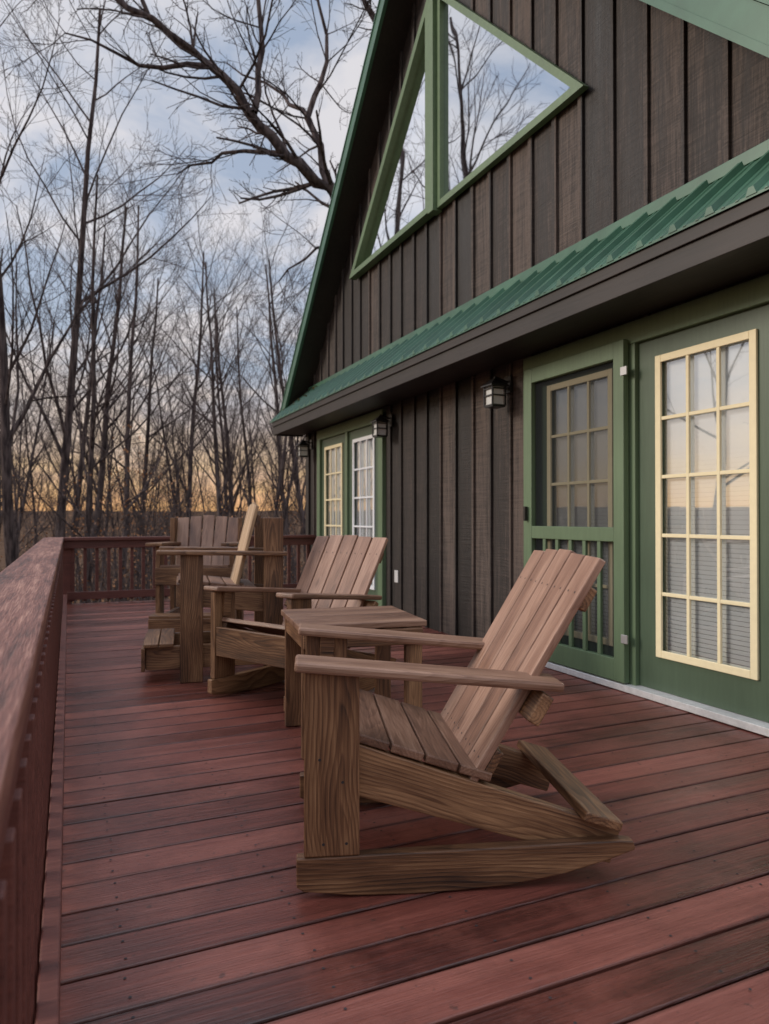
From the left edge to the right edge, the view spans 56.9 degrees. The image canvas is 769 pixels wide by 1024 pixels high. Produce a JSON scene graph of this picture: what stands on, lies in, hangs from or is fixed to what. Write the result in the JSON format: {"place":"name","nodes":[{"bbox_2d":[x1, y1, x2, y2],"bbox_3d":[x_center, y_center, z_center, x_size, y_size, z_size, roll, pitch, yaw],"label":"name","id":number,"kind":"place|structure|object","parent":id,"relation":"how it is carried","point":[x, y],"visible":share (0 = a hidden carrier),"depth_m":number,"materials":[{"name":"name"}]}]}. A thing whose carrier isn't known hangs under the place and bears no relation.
{"place":"outdoors","nodes":[
{"label":"outdoors","id":0,"kind":"place"},
{"bbox_2d":[0,510,305,603],"bbox_3d":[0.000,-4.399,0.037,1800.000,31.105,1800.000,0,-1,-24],"label":"ground","id":1,"kind":"structure","parent":0,"point":[2,553],"depth_m":353.65,"materials":[{"name":"brown soil"}]},
{"bbox_2d":[0,0,126,566],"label":"bare tree","id":2,"kind":"object","parent":1,"relation":"on","point":[7,499],"visible":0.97,"depth_m":14.35,"materials":[{"name":"brown plant"}]},
{"bbox_2d":[0,89,222,602],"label":"bare tree","id":3,"kind":"object","parent":1,"relation":"on","point":[95,412],"visible":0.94,"depth_m":15.23,"materials":[{"name":"brown plant"}]},
{"bbox_2d":[0,0,250,548],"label":"bare tree","id":4,"kind":"object","parent":1,"relation":"on","point":[72,374],"visible":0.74,"depth_m":17.74,"materials":[{"name":"brown plant"}]},
{"bbox_2d":[8,103,244,601],"bbox_3d":[-7.698,-3.327,21.422,6.970,16.584,5.850,0,0,-14],"label":"bare tree","id":5,"kind":"object","parent":1,"relation":"on","point":[129,389],"visible":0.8,"depth_m":21.25,"materials":[{"name":"brown plant"}]},
{"bbox_2d":[0,424,305,603],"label":"undergrowth thicket","id":6,"kind":"object","parent":1,"relation":"on","point":[148,565],"visible":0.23,"depth_m":15.75,"materials":[{"name":"brown plant"}]},
{"bbox_2d":[0,134,318,603],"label":"bare forest","id":7,"kind":"object","parent":1,"relation":"on","point":[104,434],"visible":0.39,"depth_m":30.14,"materials":[{"name":"brown plant"}]},
{"bbox_2d":[0,0,376,345],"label":"oak tree","id":8,"kind":"object","parent":1,"relation":"on","point":[281,151],"visible":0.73,"depth_m":13.48,"materials":[{"name":"brown plant"}]},
{"bbox_2d":[117,155,280,562],"bbox_3d":[-6.574,-3.495,25.258,5.581,17.406,5.399,0,-1,43],"label":"bare tree","id":9,"kind":"object","parent":1,"relation":"on","point":[216,474],"visible":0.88,"depth_m":24.89,"materials":[{"name":"brown plant"}]},
{"bbox_2d":[131,191,269,535],"bbox_3d":[-6.973,-3.439,26.885,5.206,17.727,5.015,0,0,-12],"label":"bare tree","id":10,"kind":"object","parent":1,"relation":"on","point":[190,467],"visible":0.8,"depth_m":26.77,"materials":[{"name":"brown plant"}]},
{"bbox_2d":[227,281,309,517],"bbox_3d":[-3.323,-1.847,23.991,4.334,14.003,6.724,0,-1,17],"label":"bare tree","id":11,"kind":"object","parent":1,"relation":"on","point":[282,457],"visible":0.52,"depth_m":23.90,"materials":[{"name":"brown plant"}]},
{"bbox_2d":[34,598,768,1023],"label":"deck","id":12,"kind":"structure","parent":1,"relation":"on","point":[184,900],"depth_m":1.93,"materials":[{"name":"brown wood"}]},
{"bbox_2d":[0,537,66,1023],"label":"deck railing","id":13,"kind":"object","parent":12,"relation":"on","point":[33,613],"visible":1,"depth_m":1.38,"materials":[{"name":"brown wood"}]},
{"bbox_2d":[63,535,315,603],"bbox_3d":[-2.329,0.697,8.827,3.050,0.795,0.140,0,-1,-24],"label":"deck railing","id":14,"kind":"object","parent":12,"relation":"on","point":[71,545],"visible":0.48,"depth_m":8.44,"materials":[{"name":"brown wood"}]},
{"bbox_2d":[145,515,243,631],"bbox_3d":[-1.537,0.536,5.923,0.710,1.023,0.905,0,0,-4],"label":"tall adirondack chair","id":15,"kind":"object","parent":12,"relation":"on","point":[159,618],"visible":0.53,"depth_m":6.17,"materials":[{"name":"brown wood"}]},
{"bbox_2d":[141,502,286,682],"bbox_3d":[-1.117,0.486,4.641,0.865,1.102,0.710,0,0,-16],"label":"tall adirondack chair","id":16,"kind":"object","parent":12,"relation":"on","point":[186,650],"visible":0.81,"depth_m":4.40,"materials":[{"name":"brown wood"}]},
{"bbox_2d":[204,535,395,711],"bbox_3d":[-0.445,0.586,4.085,0.705,0.892,0.925,0,-1,38],"label":"adirondack rocking chair","id":17,"kind":"object","parent":12,"relation":"on","point":[339,571],"visible":0.59,"depth_m":4.04,"materials":[{"name":"brown wood"}]},
{"bbox_2d":[317,409,385,605],"bbox_3d":[-0.421,0.004,8.302,0.076,2.130,2.110,0,-1,-24],"label":"casing","id":18,"kind":"object","parent":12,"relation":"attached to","point":[354,424],"visible":0.48,"depth_m":7.87,"materials":[{"name":"green paint"}]},
{"bbox_2d":[322,434,344,535],"bbox_3d":[-0.605,0.051,8.753,0.040,1.955,0.907,0,-1,-24],"label":"door","id":19,"kind":"structure","parent":18,"relation":"attached to","point":[338,439],"depth_m":9.02,"materials":[{"name":"green wood"}]},
{"bbox_2d":[324,443,342,535],"bbox_3d":[-0.628,0.008,8.743,0.020,1.666,0.636,0,-1,-24],"label":"window grille","id":20,"kind":"object","parent":19,"relation":"attached to","point":[331,447],"visible":0.58,"depth_m":8.82,"materials":[{"name":"beige wood"}]},
{"bbox_2d":[329,447,340,536],"bbox_3d":[-0.589,0.012,8.761,0.006,1.665,0.660,0,-1,-24],"label":"window pane","id":21,"kind":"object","parent":19,"relation":"attached to","point":[334,488],"visible":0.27,"depth_m":8.80,"materials":[{"name":"clear glass"}]},
{"bbox_2d":[349,425,377,602],"bbox_3d":[-0.208,0.043,7.863,0.040,1.955,0.907,0,-1,-24],"label":"door","id":22,"kind":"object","parent":18,"relation":"attached to","point":[361,432],"visible":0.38,"depth_m":8.04,"materials":[{"name":"green wood"}]},
{"bbox_2d":[352,434,374,589],"bbox_3d":[-0.232,0.001,7.852,0.020,1.666,0.636,0,-1,-24],"label":"window frame","id":23,"kind":"object","parent":22,"relation":"attached to","point":[354,441],"visible":0.66,"depth_m":7.77,"materials":[{"name":"white wood"}]},
{"bbox_2d":[357,438,372,585],"bbox_3d":[-0.193,0.004,7.870,0.006,1.665,0.660,0,-1,-24],"label":"door glass","id":24,"kind":"object","parent":22,"relation":"attached to","point":[363,482],"visible":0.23,"depth_m":7.94,"materials":[{"name":"clear glass"}]},
{"bbox_2d":[281,606,426,758],"bbox_3d":[-0.159,0.748,3.251,0.560,0.556,0.556,0,0,-16],"label":"side table","id":25,"kind":"object","parent":12,"relation":"on","point":[386,618],"visible":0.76,"depth_m":3.19,"materials":[{"name":"brown wood"}]},
{"bbox_2d":[294,549,634,894],"bbox_3d":[0.193,0.568,2.221,0.929,0.897,0.708,0,0,-6],"label":"adirondack rocking chair","id":26,"kind":"object","parent":12,"relation":"on","point":[469,770],"visible":1,"depth_m":1.94,"materials":[{"name":"brown wood"}]},
{"bbox_2d":[545,661,768,736],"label":"sill","id":27,"kind":"structure","parent":12,"relation":"on","point":[727,717],"depth_m":3.73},
{"bbox_2d":[523,339,628,682],"bbox_3d":[1.180,-0.002,4.524,0.071,1.980,0.975,0,-1,-24],"label":"screen door","id":28,"kind":"structure","parent":27,"relation":"on","point":[615,667],"depth_m":4.20,"materials":[{"name":"green paint"}]},
{"bbox_2d":[543,539,602,654],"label":"screen slats","id":29,"kind":"object","parent":28,"relation":"attached to","point":[599,601],"visible":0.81,"depth_m":4.38,"materials":[{"name":"green wood"}]},
{"bbox_2d":[535,361,613,656],"bbox_3d":[1.203,-0.017,4.534,0.001,1.750,0.805,0,-1,-24],"label":"screen mesh","id":30,"kind":"object","parent":28,"relation":"attached to","point":[573,449],"visible":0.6,"depth_m":4.47,"materials":[{"name":"grey metal"}]},
{"bbox_2d":[620,366,627,643],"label":"hinges","id":31,"kind":"object","parent":28,"relation":"attached to","point":[623,371],"visible":1,"depth_m":4.07,"materials":[{"name":"metal"}]},
{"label":"rear walls","id":32,"kind":"object","parent":1,"relation":"on","visible":0},
{"bbox_2d":[306,404,310,534],"bbox_3d":[-0.998,-0.209,9.705,0.130,2.620,0.120,0,-1,-24],"label":"corner board","id":33,"kind":"object","parent":32,"relation":"attached to","point":[308,491],"visible":0.06,"depth_m":9.64,"materials":[{"name":"wood"}]},
{"bbox_2d":[288,0,416,413],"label":"roof deck","id":34,"kind":"structure","parent":32,"relation":"on","point":[392,39],"depth_m":7.78,"materials":[{"name":"brown wood"}]},
{"bbox_2d":[279,0,379,412],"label":"roof metal","id":35,"kind":"object","parent":34,"relation":"on","point":[332,193],"visible":0.11,"depth_m":7.90,"materials":[{"name":"metal"}]},
{"bbox_2d":[281,0,387,410],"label":"rake trim","id":36,"kind":"structure","parent":34,"relation":"attached to","point":[347,140],"depth_m":7.81,"materials":[{"name":"green metal"}]},
{"bbox_2d":[283,0,385,409],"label":"rake trim lip","id":37,"kind":"object","parent":36,"relation":"attached to","point":[365,78],"visible":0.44,"depth_m":7.77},
{"bbox_2d":[269,150,768,422],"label":"skirt ribs","id":38,"kind":"object","parent":34,"relation":"attached to","point":[467,318],"visible":0.88,"depth_m":4.25,"materials":[{"name":"green metal"}]},
{"bbox_2d":[663,0,768,45],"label":"rake trim","id":39,"kind":"structure","parent":34,"relation":"attached to","point":[749,18],"depth_m":3.15,"materials":[{"name":"green metal"}]},
{"bbox_2d":[640,0,768,57],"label":"rake trim lip","id":40,"kind":"object","parent":39,"relation":"attached to","point":[727,33],"depth_m":3.25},
{"bbox_2d":[310,0,767,637],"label":"siding","id":41,"kind":"object","parent":32,"relation":"attached to","point":[748,98],"visible":0.41,"depth_m":5.22,"materials":[{"name":"brown wood"}]},
{"bbox_2d":[349,0,433,279],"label":"gable window left frame","id":42,"kind":"object","parent":41,"relation":"attached to","point":[360,267],"visible":0.77,"depth_m":6.92,"materials":[{"name":"green wood"}]},
{"bbox_2d":[363,46,424,261],"bbox_3d":[0.079,-3.556,7.143,0.001,1.721,1.721,0,-1,-24],"label":"gable window left glass","id":43,"kind":"object","parent":42,"relation":"in","point":[401,204],"visible":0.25,"depth_m":6.84,"materials":[{"name":"clear glass"}]},
{"bbox_2d":[394,570,397,582],"bbox_3d":[0.118,0.639,7.042,0.008,0.120,0.080,0,-1,-24],"label":"outlet cover","id":44,"kind":"object","parent":41,"relation":"attached to","point":[396,576],"visible":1,"depth_m":7.04,"materials":[{"name":"white plastic"}]},
{"bbox_2d":[427,0,441,215],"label":"gable mullion","id":45,"kind":"object","parent":41,"relation":"attached to","point":[432,97],"visible":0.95,"depth_m":6.20},
{"bbox_2d":[437,0,588,208],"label":"gable window right frame","id":46,"kind":"object","parent":41,"relation":"attached to","point":[575,90],"visible":1,"depth_m":5.44,"materials":[{"name":"wood"}]},
{"bbox_2d":[444,2,569,194],"bbox_3d":[0.870,-3.585,5.366,0.001,1.749,1.749,0,-1,-24],"label":"window pane","id":47,"kind":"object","parent":46,"relation":"in","point":[498,93],"visible":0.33,"depth_m":5.61,"materials":[{"name":"clear glass"}]},
{"bbox_2d":[270,159,768,422],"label":"skirt metal","id":48,"kind":"object","parent":41,"relation":"attached to","point":[732,202],"visible":0.33,"depth_m":3.52,"materials":[{"name":"green metal"}]},
{"bbox_2d":[273,208,768,435],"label":"skirt fascia","id":49,"kind":"structure","parent":48,"relation":"attached to","point":[746,233],"depth_m":3.85,"materials":[{"name":"brown wood"}]},
{"bbox_2d":[272,191,768,426],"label":"skirt fascia strip","id":50,"kind":"object","parent":49,"relation":"attached to","point":[744,210],"visible":1,"depth_m":3.82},
{"bbox_2d":[281,240,768,434],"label":"skirt soffit","id":51,"kind":"structure","parent":41,"relation":"attached to","point":[744,264],"depth_m":4.18,"materials":[{"name":"brown wood"}]},
{"bbox_2d":[308,139,768,391],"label":"skirt flashing","id":52,"kind":"object","parent":41,"relation":"attached to","point":[755,153],"visible":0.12,"depth_m":4.29,"materials":[{"name":"green metal"}]},
{"bbox_2d":[313,0,768,636],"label":"battens","id":53,"kind":"object","parent":32,"relation":"attached to","point":[725,90],"visible":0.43,"depth_m":5.51,"materials":[{"name":"brown wood"}]},
{"bbox_2d":[296,439,312,457],"bbox_3d":[-1.064,-0.851,9.473,0.200,0.240,0.150,0,-1,-24],"label":"wall lantern","id":54,"kind":"object","parent":53,"relation":"attached to","point":[303,445],"depth_m":9.43,"materials":[{"name":"black metal"}]},
{"bbox_2d":[370,414,392,437],"bbox_3d":[-0.023,-0.870,7.134,0.200,0.240,0.150,0,-1,-24],"label":"wall lantern","id":55,"kind":"object","parent":53,"relation":"attached to","point":[380,422],"depth_m":7.09,"materials":[{"name":"black metal"}]},
{"bbox_2d":[481,375,511,408],"bbox_3d":[0.831,-0.886,5.216,0.200,0.240,0.150,0,-1,-24],"label":"wall lantern","id":56,"kind":"object","parent":53,"relation":"attached to","point":[495,386],"depth_m":5.17,"materials":[{"name":"black metal"}]},
{"bbox_2d":[334,442,749,666],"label":"window blinds","id":57,"kind":"object","parent":32,"relation":"attached to","point":[696,587],"depth_m":4.07,"materials":[{"name":"grey plastic"}]},
{"bbox_2d":[523,274,768,685],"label":"casing","id":58,"kind":"object","parent":32,"relation":"attached to","point":[742,297],"visible":0.5,"depth_m":4.06,"materials":[{"name":"green paint"}]},
{"bbox_2d":[639,304,768,722],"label":"door","id":59,"kind":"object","parent":58,"relation":"attached to","point":[748,697],"visible":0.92,"depth_m":3.74,"materials":[{"name":"green wood"}]},
{"bbox_2d":[655,329,758,680],"bbox_3d":[1.639,-0.034,3.650,0.020,1.666,0.636,0,-1,-24],"label":"window frame","id":60,"kind":"object","parent":59,"relation":"attached to","point":[751,336],"visible":1,"depth_m":3.56,"materials":[{"name":"beige wood"}]},
{"bbox_2d":[665,340,749,669],"bbox_3d":[1.679,-0.031,3.668,0.006,1.665,0.660,0,-1,-24],"label":"glass pane","id":61,"kind":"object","parent":59,"relation":"attached to","point":[735,382],"visible":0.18,"depth_m":3.67,"materials":[{"name":"clear glass"}]},
{"bbox_2d":[0,0,378,510],"label":"sky","id":62,"kind":"structure","parent":0,"point":[346,75],"materials":[{"name":"blue"}]},
{"bbox_2d":[273,414,302,436],"bbox_3d":[-1.330,-1.327,9.792,0.423,0.563,0.028,0,-1,-24],"label":"skirt end","id":63,"kind":"object","parent":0,"point":[288,435],"visible":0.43,"depth_m":9.79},
{"bbox_2d":[754,0,768,5],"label":"roof metal","id":64,"kind":"object","parent":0,"point":[765,2],"depth_m":3.02,"materials":[{"name":"green metal"}]}
]}

